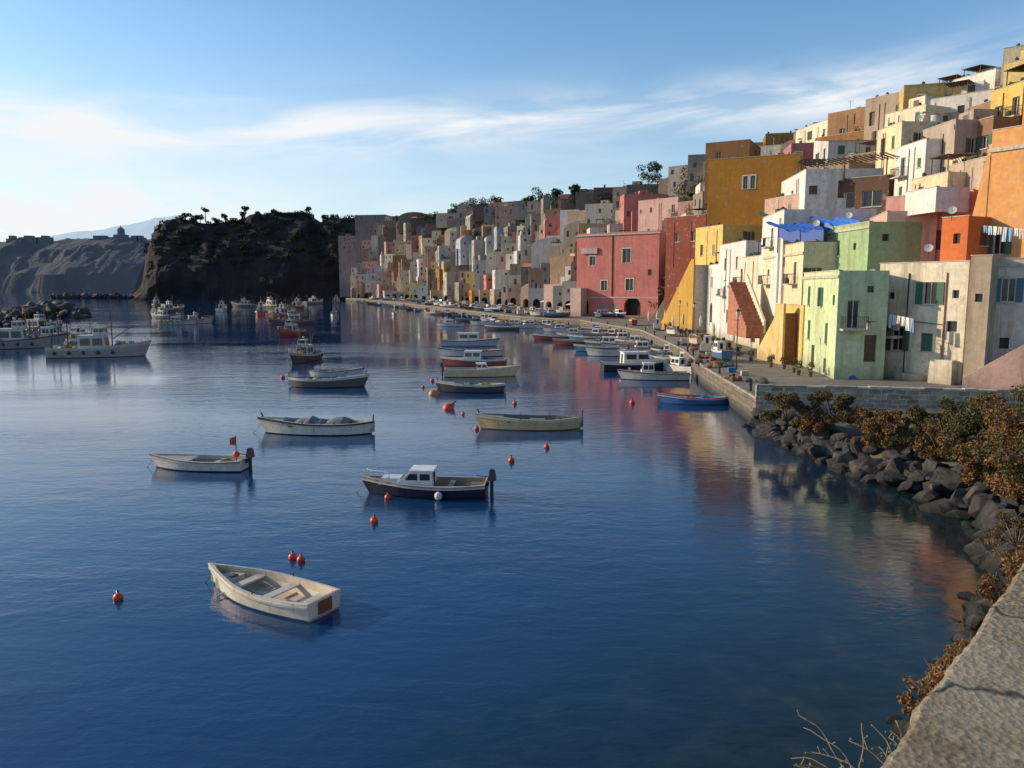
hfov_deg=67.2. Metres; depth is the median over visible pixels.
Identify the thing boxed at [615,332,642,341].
moored boat
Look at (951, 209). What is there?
satellite dish
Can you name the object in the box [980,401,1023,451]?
shrub
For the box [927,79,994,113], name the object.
terrace house
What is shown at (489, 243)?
terraced house
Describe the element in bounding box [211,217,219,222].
pine tree
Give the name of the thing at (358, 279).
hillside house
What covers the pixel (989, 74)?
hillside house
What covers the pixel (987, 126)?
hillside house
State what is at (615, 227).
hillside house
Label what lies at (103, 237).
house
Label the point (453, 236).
hillside house
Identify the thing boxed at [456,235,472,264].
hillside house
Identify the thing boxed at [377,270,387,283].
terraced house
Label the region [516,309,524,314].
moored boat
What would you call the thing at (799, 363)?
potted plant
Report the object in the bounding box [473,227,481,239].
hillside house
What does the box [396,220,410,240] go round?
terraced house
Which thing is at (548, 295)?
hillside house
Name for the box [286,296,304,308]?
fishing trawler
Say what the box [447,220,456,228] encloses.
terraced house
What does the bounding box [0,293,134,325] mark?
breakwater rocks
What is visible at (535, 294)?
hillside house
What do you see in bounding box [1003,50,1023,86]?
yellow house
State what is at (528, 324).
moored boat
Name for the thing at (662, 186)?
terraced house
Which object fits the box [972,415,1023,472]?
shrub
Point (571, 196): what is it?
tree
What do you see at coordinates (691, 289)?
mustard staircase
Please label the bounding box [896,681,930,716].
dry shrub
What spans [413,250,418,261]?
terraced house
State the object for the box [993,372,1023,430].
shrub
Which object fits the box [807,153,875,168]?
hillside house
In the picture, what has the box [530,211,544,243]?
hillside house
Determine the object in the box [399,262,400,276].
hillside house
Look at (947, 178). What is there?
hillside house
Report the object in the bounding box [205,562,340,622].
rowing dinghy
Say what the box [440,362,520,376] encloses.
cream motorboat
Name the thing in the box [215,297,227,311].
fishing trawler
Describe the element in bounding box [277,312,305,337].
fishing trawler
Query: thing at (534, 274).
hillside house
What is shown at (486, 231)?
hillside house
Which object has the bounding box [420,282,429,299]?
terraced house
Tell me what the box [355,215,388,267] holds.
fortress palace
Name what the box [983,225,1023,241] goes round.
laundry line
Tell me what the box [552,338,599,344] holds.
moored boat
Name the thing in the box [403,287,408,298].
hillside house
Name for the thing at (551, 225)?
terraced house
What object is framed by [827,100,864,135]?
brown house
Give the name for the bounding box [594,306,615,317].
moored boat
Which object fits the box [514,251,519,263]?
hillside house
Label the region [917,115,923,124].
satellite dish
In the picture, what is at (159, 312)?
fishing trawler
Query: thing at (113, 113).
sky
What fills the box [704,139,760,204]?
brown house
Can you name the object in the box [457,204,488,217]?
terraced house
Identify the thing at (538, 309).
moored boat
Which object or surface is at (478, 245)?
hillside house
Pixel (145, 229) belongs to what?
distant mountain
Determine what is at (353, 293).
terraced house
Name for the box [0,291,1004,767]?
sea water
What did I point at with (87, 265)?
shore hill
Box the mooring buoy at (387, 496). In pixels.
[384,492,390,499]
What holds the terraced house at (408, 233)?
on the hill at (660, 309)
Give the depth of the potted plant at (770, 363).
69.80 m
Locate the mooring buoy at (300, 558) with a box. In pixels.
[297,553,304,562]
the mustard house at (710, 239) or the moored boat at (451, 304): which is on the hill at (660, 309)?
the mustard house at (710, 239)
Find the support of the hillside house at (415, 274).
on the hill at (660, 309)
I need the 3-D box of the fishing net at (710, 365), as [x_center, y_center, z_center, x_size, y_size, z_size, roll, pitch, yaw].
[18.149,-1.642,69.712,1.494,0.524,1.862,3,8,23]
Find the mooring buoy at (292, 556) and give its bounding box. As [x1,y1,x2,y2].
[288,551,296,559]
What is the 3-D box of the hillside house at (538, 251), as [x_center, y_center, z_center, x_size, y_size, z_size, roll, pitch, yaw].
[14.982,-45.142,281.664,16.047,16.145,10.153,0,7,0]
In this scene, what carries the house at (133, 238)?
on the shore hill at (87, 265)
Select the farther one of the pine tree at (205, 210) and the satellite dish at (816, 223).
the pine tree at (205, 210)
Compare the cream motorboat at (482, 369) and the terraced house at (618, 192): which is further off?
the terraced house at (618, 192)
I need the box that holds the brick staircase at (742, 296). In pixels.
[727,274,765,337]
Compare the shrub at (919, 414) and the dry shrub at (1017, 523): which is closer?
the dry shrub at (1017, 523)
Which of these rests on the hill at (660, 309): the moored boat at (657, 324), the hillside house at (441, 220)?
the hillside house at (441, 220)
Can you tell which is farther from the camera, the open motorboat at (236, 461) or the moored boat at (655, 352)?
the moored boat at (655, 352)
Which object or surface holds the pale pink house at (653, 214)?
on the hill at (660, 309)
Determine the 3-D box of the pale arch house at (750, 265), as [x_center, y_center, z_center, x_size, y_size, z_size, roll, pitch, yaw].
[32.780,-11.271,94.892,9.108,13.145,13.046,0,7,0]
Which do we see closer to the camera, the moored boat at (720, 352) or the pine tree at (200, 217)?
the moored boat at (720, 352)
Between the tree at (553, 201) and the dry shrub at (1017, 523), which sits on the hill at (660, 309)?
the tree at (553, 201)
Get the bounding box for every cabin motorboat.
[356,465,495,499]
[440,350,506,366]
[617,350,689,380]
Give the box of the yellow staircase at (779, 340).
[757,303,797,364]
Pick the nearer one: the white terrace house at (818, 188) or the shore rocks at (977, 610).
the shore rocks at (977, 610)
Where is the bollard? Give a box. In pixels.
[748,382,752,390]
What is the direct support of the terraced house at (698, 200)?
on the hill at (660, 309)
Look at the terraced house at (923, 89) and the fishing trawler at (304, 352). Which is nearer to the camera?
the fishing trawler at (304, 352)
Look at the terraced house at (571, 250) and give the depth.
259.23 m
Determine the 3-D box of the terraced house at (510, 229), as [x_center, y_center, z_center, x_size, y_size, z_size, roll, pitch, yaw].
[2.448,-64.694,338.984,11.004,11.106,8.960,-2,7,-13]
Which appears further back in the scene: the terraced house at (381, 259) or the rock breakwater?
the terraced house at (381, 259)
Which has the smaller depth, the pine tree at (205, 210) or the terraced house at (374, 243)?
the terraced house at (374, 243)
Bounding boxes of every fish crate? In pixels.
[727,367,735,372]
[740,370,748,375]
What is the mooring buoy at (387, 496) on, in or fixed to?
on the sea water
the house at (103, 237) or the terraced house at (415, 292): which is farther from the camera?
the house at (103, 237)
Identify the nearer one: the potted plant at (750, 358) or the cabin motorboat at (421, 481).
the cabin motorboat at (421, 481)
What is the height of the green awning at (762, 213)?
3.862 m
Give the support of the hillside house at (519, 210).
on the hill at (660, 309)
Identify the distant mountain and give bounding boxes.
[50,216,179,240]
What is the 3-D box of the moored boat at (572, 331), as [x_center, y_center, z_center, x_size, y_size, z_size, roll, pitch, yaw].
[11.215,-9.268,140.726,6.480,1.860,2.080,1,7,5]
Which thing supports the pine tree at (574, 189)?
on the hill at (660, 309)
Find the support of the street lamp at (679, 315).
on the quay promenade
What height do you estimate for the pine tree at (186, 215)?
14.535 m
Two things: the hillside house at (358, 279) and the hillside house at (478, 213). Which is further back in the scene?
the hillside house at (358, 279)
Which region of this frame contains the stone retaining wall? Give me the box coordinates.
[755,384,1023,413]
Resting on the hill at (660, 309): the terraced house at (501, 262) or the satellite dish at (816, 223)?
the terraced house at (501, 262)
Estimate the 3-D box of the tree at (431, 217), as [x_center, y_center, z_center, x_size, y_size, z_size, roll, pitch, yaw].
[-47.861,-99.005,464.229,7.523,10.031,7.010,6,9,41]
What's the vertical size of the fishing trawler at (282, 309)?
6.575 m
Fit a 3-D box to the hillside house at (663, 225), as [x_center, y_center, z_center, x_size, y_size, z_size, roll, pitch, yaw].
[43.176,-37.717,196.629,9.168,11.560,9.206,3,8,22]
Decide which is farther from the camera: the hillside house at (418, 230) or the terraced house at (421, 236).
the hillside house at (418, 230)
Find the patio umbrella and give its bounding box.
[712,322,714,341]
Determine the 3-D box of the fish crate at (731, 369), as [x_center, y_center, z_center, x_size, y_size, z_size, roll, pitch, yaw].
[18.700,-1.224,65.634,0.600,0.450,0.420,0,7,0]
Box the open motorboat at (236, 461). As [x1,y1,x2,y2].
[147,435,254,471]
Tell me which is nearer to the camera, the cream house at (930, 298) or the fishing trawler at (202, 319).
the cream house at (930, 298)
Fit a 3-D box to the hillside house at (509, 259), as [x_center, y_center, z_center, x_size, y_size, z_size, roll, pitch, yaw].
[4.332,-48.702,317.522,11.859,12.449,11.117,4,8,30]
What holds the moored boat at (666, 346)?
on the sea water
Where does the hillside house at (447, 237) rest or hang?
on the hill at (660, 309)
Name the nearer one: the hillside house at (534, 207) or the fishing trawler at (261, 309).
the fishing trawler at (261, 309)
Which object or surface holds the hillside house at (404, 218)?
on the hill at (660, 309)
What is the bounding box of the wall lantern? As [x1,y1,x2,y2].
[866,321,874,328]
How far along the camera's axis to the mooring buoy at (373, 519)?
29.61 m
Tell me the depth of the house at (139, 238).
1456.47 m
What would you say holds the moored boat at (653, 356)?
on the sea water
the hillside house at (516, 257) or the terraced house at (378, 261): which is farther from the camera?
the terraced house at (378, 261)
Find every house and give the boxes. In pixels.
[6,236,16,242]
[19,236,37,244]
[37,236,53,245]
[89,236,99,239]
[100,236,108,239]
[126,236,141,240]
[137,236,146,241]
[338,233,355,296]
[350,273,356,287]
[351,268,356,274]
[351,287,355,297]
[355,274,364,287]
[355,288,359,297]
[357,263,363,273]
[359,285,361,297]
[362,240,371,248]
[362,249,371,260]
[362,261,376,273]
[362,283,371,297]
[365,271,376,292]
[368,247,376,260]
[371,235,377,256]
[371,284,376,297]
[373,221,384,234]
[375,266,382,273]
[377,225,382,245]
[377,254,379,265]
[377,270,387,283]
[377,282,391,298]
[378,234,387,256]
[380,252,383,268]
[380,275,391,283]
[382,225,387,236]
[383,290,402,297]
[384,220,397,233]
[384,240,395,253]
[384,251,394,268]
[387,227,395,241]
[388,263,392,276]
[392,271,398,290]
[393,255,405,280]
[394,241,407,254]
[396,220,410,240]
[397,277,400,290]
[398,212,425,232]
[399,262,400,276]
[401,257,412,269]
[401,268,408,292]
[403,221,415,240]
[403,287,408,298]
[406,244,412,258]
[409,268,415,282]
[409,281,422,297]
[411,217,435,232]
[411,235,420,255]
[412,287,419,298]
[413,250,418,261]
[413,262,417,280]
[416,226,424,234]
[416,259,422,276]
[416,276,424,282]
[419,235,423,248]
[419,249,423,258]
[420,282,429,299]
[421,238,431,254]
[423,259,426,280]
[425,224,443,237]
[426,243,438,266]
[426,269,434,293]
[429,231,444,245]
[430,290,441,300]
[431,262,439,268]
[433,271,436,289]
[435,269,442,289]
[436,210,446,228]
[438,244,449,266]
[439,237,444,245]
[440,257,449,268]
[441,261,450,272]
[442,284,446,300]
[443,272,457,294]
[445,227,456,245]
[447,206,457,219]
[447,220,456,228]
[450,228,457,251]
[450,252,455,271]
[452,290,454,300]
[455,279,465,300]
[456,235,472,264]
[456,249,468,279]
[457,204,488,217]
[457,217,464,237]
[458,271,470,281]
[460,226,465,236]
[463,283,469,302]
[465,214,481,229]
[466,272,474,289]
[469,244,471,264]
[469,290,478,302]
[472,236,484,259]
[472,256,473,271]
[473,205,488,222]
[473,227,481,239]
[474,260,491,295]
[477,255,485,259]
[479,285,489,303]
[480,275,483,289]
[482,225,491,239]
[483,275,491,289]
[484,207,494,224]
[484,235,500,254]
[486,252,500,272]
[489,201,512,206]
[490,289,500,304]
[492,270,506,288]
[494,221,516,249]
[495,202,522,226]
[495,255,497,269]
[498,255,505,269]
[501,232,515,254]
[501,275,520,304]
[503,224,524,235]
[506,254,513,269]
[508,283,520,306]
[510,261,519,274]
[512,232,516,242]
[513,200,537,220]
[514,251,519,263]
[516,235,518,250]
[517,226,524,234]
[518,231,531,250]
[520,246,530,281]
[521,263,530,287]
[521,283,528,307]
[525,212,540,230]
[527,201,540,216]
[528,282,543,308]
[529,263,540,287]
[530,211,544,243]
[531,238,555,267]
[535,231,538,240]
[539,208,559,239]
[541,197,557,213]
[541,263,549,287]
[543,213,559,237]
[544,284,561,308]
[545,208,560,218]
[546,235,563,245]
[547,242,563,262]
[550,256,574,283]
[553,280,570,308]
[558,189,592,208]
[560,209,579,234]
[560,247,574,255]
[561,198,575,209]
[561,266,570,283]
[562,281,576,310]
[563,220,584,252]
[567,203,600,224]
[570,225,665,317]
[571,260,576,280]
[575,241,576,259]
[576,189,592,210]
[578,219,608,233]
[585,199,612,222]
[587,221,619,233]
[593,184,612,203]
[607,222,622,232]
[612,180,641,222]
[615,209,619,222]
[620,187,667,231]
[626,184,657,193]
[638,197,690,230]
[658,179,667,193]
[660,213,677,230]
[664,208,706,311]
[668,165,687,196]
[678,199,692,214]
[687,154,704,194]
[693,186,706,214]
[695,182,704,193]
[695,222,762,264]
[703,161,704,180]
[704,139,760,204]
[705,252,719,335]
[707,153,806,225]
[716,237,761,340]
[732,240,761,348]
[758,230,837,341]
[759,136,783,155]
[760,200,876,315]
[763,129,797,145]
[764,193,798,214]
[775,304,804,361]
[780,139,794,152]
[781,159,882,208]
[783,134,814,165]
[795,119,827,142]
[797,152,895,214]
[802,270,889,379]
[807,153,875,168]
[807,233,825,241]
[813,140,876,163]
[815,120,864,140]
[825,221,922,270]
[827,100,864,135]
[846,140,876,163]
[864,92,898,139]
[869,210,937,261]
[875,106,946,175]
[879,260,970,384]
[884,92,949,127]
[885,188,977,260]
[890,136,942,195]
[898,79,961,109]
[905,186,969,215]
[911,154,981,190]
[922,97,997,172]
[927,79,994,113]
[935,74,961,82]
[940,215,990,260]
[943,109,963,120]
[948,144,991,189]
[954,64,1000,88]
[962,254,1016,385]
[966,99,990,111]
[972,125,1023,257]
[975,110,1020,154]
[990,64,1023,124]
[992,257,1023,361]
[995,43,1023,89]
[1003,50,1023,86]
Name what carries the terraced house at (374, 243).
on the hill at (660, 309)
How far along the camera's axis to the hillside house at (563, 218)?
278.32 m
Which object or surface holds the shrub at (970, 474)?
on the shore rocks at (978, 501)
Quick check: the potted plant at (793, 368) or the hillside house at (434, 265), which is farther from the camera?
the hillside house at (434, 265)
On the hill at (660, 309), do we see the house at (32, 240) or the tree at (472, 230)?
the tree at (472, 230)
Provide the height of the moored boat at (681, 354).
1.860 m
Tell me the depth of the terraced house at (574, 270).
235.55 m
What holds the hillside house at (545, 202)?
on the hill at (660, 309)
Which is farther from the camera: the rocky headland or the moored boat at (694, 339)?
the rocky headland
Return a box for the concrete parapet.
[880,564,1023,767]
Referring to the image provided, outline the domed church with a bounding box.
[107,225,130,240]
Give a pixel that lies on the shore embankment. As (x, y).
(852, 430)
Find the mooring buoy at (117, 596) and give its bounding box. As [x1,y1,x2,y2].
[113,590,122,600]
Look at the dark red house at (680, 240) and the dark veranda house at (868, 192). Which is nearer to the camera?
the dark veranda house at (868, 192)
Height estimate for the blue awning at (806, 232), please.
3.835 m
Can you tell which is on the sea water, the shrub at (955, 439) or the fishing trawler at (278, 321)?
the fishing trawler at (278, 321)
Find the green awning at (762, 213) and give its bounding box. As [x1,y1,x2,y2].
[758,211,768,216]
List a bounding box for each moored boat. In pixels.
[424,300,433,304]
[424,310,444,314]
[436,319,463,326]
[445,302,455,306]
[451,314,461,316]
[455,316,479,320]
[464,304,479,309]
[470,321,496,324]
[473,305,491,310]
[480,317,501,320]
[484,306,492,311]
[484,325,519,329]
[496,319,522,325]
[504,308,524,312]
[510,320,535,327]
[512,307,524,313]
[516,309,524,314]
[524,307,535,313]
[529,311,542,316]
[532,333,574,339]
[533,308,546,311]
[534,322,568,328]
[540,309,557,315]
[540,320,555,323]
[542,324,578,331]
[543,312,563,316]
[546,312,570,316]
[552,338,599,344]
[556,328,590,334]
[567,327,604,332]
[567,334,602,340]
[573,344,618,351]
[581,324,597,328]
[582,331,625,336]
[584,328,634,344]
[586,345,629,355]
[592,328,607,333]
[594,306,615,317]
[595,310,602,317]
[600,340,652,349]
[605,329,621,335]
[609,309,625,316]
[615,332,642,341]
[615,335,649,342]
[618,341,662,350]
[626,348,671,355]
[629,317,637,324]
[650,354,679,359]
[651,344,669,351]
[653,318,661,329]
[663,356,691,374]
[666,326,676,335]
[669,351,683,357]
[688,331,701,345]
[700,334,713,353]
[711,338,732,361]
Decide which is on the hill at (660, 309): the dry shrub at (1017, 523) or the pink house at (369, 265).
the pink house at (369, 265)
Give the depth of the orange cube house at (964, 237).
61.30 m
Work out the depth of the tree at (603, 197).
263.35 m
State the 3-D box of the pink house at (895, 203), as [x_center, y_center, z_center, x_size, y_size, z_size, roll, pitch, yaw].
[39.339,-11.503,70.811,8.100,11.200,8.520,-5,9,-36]
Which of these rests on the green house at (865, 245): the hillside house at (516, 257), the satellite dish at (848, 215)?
the satellite dish at (848, 215)
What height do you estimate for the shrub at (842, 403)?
2.042 m
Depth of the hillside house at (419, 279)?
445.04 m
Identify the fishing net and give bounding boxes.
[676,342,690,345]
[685,346,697,349]
[686,358,702,363]
[696,354,709,358]
[703,362,721,367]
[721,362,734,366]
[722,374,741,380]
[743,377,767,383]
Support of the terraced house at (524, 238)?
on the hill at (660, 309)
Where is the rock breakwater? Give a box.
[2,300,92,317]
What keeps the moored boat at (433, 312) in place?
on the sea water
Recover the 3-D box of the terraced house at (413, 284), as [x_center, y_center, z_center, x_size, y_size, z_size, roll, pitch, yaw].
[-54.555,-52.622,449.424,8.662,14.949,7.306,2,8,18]
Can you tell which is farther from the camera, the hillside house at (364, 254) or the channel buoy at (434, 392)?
the hillside house at (364, 254)
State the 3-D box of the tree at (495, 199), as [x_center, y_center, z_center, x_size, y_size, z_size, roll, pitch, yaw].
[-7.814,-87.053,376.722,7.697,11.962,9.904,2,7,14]
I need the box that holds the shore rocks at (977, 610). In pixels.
[886,566,1013,736]
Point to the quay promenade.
(741, 400)
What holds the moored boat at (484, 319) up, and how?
on the sea water
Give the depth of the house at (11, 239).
1456.57 m
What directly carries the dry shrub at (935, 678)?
on the shore embankment
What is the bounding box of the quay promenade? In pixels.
[346,298,962,420]
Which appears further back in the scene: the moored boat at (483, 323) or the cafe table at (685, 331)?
the moored boat at (483, 323)
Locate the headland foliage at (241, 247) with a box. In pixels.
[143,210,354,277]
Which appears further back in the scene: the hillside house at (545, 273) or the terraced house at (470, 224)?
the terraced house at (470, 224)
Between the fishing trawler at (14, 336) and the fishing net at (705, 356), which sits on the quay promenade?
the fishing net at (705, 356)
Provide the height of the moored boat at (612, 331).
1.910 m
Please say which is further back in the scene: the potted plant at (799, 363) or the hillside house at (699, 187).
the hillside house at (699, 187)
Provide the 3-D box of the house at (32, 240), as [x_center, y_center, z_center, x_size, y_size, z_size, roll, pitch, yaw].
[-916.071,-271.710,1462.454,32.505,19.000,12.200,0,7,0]
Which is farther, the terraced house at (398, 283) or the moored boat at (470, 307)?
the terraced house at (398, 283)
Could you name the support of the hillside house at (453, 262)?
on the hill at (660, 309)
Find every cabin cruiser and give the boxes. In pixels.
[441,326,499,346]
[600,342,670,371]
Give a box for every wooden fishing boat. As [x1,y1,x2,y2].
[253,412,374,435]
[288,370,370,387]
[434,336,503,356]
[434,377,505,392]
[473,408,582,430]
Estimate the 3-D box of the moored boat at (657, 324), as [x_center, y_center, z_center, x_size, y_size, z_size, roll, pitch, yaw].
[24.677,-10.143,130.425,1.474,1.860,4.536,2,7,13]
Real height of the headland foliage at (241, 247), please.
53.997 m
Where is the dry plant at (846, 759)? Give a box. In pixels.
[791,710,901,767]
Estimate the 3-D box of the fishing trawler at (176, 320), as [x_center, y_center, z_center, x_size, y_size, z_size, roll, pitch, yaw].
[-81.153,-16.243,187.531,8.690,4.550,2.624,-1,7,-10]
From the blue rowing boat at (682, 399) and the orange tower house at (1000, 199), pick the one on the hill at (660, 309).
the orange tower house at (1000, 199)
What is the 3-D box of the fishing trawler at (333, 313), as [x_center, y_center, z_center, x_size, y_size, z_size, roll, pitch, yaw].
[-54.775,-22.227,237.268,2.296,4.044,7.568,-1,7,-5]
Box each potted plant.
[735,345,741,355]
[747,349,754,360]
[767,354,775,366]
[780,355,787,368]
[790,358,797,371]
[795,360,802,374]
[806,362,814,375]
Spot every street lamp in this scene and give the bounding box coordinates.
[678,300,680,331]
[692,302,696,333]
[735,308,740,369]
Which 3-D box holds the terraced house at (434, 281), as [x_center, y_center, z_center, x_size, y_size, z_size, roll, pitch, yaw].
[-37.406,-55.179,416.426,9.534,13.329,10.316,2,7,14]
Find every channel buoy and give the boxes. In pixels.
[429,388,439,394]
[443,401,455,409]
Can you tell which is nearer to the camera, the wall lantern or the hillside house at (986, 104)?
the wall lantern
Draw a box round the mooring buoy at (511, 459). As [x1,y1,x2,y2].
[508,455,514,461]
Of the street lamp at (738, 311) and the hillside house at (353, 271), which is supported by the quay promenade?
the street lamp at (738, 311)
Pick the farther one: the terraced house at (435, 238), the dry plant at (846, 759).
the terraced house at (435, 238)
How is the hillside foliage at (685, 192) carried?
on the hill at (660, 309)
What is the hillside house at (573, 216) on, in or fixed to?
on the hill at (660, 309)
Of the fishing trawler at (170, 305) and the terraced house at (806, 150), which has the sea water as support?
the fishing trawler at (170, 305)
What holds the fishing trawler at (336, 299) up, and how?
on the sea water
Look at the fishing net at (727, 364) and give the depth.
70.42 m
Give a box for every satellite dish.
[813,220,819,226]
[845,212,851,217]
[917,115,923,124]
[924,244,932,256]
[947,206,956,220]
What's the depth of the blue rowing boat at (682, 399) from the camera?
59.57 m
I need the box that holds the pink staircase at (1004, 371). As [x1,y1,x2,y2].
[962,345,1023,389]
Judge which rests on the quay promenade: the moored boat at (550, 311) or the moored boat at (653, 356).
the moored boat at (550, 311)
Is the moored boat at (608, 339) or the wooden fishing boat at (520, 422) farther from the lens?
the moored boat at (608, 339)
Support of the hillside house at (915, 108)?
on the hill at (660, 309)
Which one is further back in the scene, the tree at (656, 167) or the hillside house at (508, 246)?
the hillside house at (508, 246)
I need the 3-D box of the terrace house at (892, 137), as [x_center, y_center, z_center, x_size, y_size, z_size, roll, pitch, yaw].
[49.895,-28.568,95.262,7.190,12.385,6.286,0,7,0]
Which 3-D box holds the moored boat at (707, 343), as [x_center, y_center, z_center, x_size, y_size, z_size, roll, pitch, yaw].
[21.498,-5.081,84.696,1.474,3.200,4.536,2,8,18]
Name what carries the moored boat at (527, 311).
on the quay promenade
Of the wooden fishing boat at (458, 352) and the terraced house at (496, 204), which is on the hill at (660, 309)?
the terraced house at (496, 204)
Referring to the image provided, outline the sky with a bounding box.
[0,0,1023,241]
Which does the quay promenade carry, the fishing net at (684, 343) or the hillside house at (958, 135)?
the fishing net at (684, 343)
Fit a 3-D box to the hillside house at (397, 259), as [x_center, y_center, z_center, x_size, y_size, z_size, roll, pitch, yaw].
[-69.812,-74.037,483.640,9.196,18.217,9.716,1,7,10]
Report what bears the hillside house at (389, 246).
on the hill at (660, 309)
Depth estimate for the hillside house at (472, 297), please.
350.16 m
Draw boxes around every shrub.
[759,387,811,421]
[790,409,832,432]
[807,389,855,423]
[845,406,881,433]
[861,412,906,446]
[877,409,917,429]
[881,418,938,450]
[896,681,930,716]
[901,649,956,695]
[905,404,959,433]
[912,422,970,459]
[926,392,993,439]
[935,422,993,465]
[942,634,970,664]
[948,389,1023,437]
[953,419,1023,464]
[957,455,997,487]
[962,392,1016,426]
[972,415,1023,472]
[976,572,1009,602]
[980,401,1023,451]
[983,534,1023,580]
[984,441,1023,499]
[985,510,1023,547]
[990,447,1023,492]
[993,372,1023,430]
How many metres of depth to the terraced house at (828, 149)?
118.59 m
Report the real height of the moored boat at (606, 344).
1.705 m
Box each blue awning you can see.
[766,221,824,252]
[810,216,859,234]
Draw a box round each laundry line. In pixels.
[886,313,913,331]
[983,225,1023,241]
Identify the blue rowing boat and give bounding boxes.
[309,364,364,376]
[654,390,727,404]
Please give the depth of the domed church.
1459.03 m
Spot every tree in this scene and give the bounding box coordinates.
[181,213,191,218]
[195,214,203,222]
[201,207,209,222]
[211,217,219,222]
[221,213,227,220]
[239,211,246,217]
[241,206,248,217]
[387,215,398,219]
[417,212,428,219]
[426,211,437,219]
[449,203,456,212]
[469,197,487,206]
[469,227,481,237]
[487,196,502,203]
[522,195,535,205]
[531,187,550,203]
[550,195,559,207]
[551,188,562,197]
[568,184,580,194]
[569,194,575,202]
[596,193,611,203]
[636,160,662,183]
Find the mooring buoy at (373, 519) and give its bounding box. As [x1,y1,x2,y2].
[370,514,377,523]
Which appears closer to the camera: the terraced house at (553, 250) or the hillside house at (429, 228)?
the terraced house at (553, 250)
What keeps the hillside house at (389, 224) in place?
on the hill at (660, 309)
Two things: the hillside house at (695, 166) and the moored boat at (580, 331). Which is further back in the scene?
the hillside house at (695, 166)
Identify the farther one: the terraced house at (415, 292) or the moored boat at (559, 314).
the terraced house at (415, 292)
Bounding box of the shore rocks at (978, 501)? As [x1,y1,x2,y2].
[741,408,1023,576]
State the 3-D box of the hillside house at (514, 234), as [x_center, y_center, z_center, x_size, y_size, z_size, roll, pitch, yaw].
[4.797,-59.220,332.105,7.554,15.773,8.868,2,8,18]
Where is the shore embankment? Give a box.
[775,408,1022,499]
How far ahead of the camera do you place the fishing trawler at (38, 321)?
151.62 m
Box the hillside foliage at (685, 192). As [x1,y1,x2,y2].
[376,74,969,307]
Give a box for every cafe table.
[680,330,691,335]
[712,337,724,341]
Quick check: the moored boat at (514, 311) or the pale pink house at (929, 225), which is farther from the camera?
the moored boat at (514, 311)
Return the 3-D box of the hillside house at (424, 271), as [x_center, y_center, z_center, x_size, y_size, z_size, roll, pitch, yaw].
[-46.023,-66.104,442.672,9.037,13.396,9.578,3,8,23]
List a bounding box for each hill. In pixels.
[0,238,150,292]
[376,193,694,319]
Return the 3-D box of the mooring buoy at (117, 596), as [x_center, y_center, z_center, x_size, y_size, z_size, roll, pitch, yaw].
[-11.442,6.165,22.378,0.280,0.350,0.273,0,7,0]
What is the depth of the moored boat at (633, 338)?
118.41 m
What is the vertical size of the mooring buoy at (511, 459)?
0.425 m
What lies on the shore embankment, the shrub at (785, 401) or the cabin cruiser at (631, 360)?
the shrub at (785, 401)
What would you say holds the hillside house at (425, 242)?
on the hill at (660, 309)
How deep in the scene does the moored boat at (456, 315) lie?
233.01 m
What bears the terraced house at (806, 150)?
on the hill at (660, 309)
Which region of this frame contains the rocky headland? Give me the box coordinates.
[132,213,354,299]
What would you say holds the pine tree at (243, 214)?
on the rocky headland
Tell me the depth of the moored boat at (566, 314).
183.29 m
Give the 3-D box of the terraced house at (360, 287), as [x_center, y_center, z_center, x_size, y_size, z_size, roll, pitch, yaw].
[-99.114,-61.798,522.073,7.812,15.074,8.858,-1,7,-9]
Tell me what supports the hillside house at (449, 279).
on the hill at (660, 309)
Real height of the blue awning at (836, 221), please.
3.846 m
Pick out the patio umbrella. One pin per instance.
(713, 330)
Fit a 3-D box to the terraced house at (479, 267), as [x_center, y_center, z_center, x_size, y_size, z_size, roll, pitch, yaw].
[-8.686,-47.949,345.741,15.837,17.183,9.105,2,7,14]
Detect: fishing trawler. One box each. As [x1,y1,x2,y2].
[0,307,66,348]
[16,305,61,332]
[23,313,85,336]
[45,312,151,357]
[54,319,92,344]
[150,304,174,317]
[151,293,161,306]
[151,296,183,312]
[159,308,196,324]
[182,308,213,322]
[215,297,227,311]
[231,294,257,306]
[255,297,266,314]
[263,292,281,308]
[265,298,295,317]
[267,304,313,324]
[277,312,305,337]
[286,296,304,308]
[288,329,322,363]
[302,292,322,304]
[330,305,338,316]
[332,292,339,302]
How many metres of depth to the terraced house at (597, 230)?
240.33 m
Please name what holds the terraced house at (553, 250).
on the hill at (660, 309)
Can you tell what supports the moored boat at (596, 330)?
on the sea water
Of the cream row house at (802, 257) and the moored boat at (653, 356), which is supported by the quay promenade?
the cream row house at (802, 257)
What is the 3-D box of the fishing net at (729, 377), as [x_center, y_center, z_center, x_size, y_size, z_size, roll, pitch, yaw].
[17.316,-0.478,60.476,0.932,0.514,1.837,-3,8,-24]
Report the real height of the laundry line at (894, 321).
1.450 m
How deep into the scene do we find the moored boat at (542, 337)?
132.96 m
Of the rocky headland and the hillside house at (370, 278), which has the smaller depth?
the hillside house at (370, 278)
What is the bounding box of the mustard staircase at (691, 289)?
[661,259,707,332]
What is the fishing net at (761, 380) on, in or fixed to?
on the quay promenade
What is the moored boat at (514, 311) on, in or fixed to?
on the quay promenade
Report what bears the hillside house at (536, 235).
on the hill at (660, 309)
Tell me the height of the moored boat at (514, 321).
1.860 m
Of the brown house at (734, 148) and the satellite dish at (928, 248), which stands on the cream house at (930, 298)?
the satellite dish at (928, 248)
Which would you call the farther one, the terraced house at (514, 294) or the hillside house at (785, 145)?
the terraced house at (514, 294)
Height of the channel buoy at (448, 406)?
1.124 m
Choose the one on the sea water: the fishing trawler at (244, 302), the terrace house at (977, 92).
the fishing trawler at (244, 302)

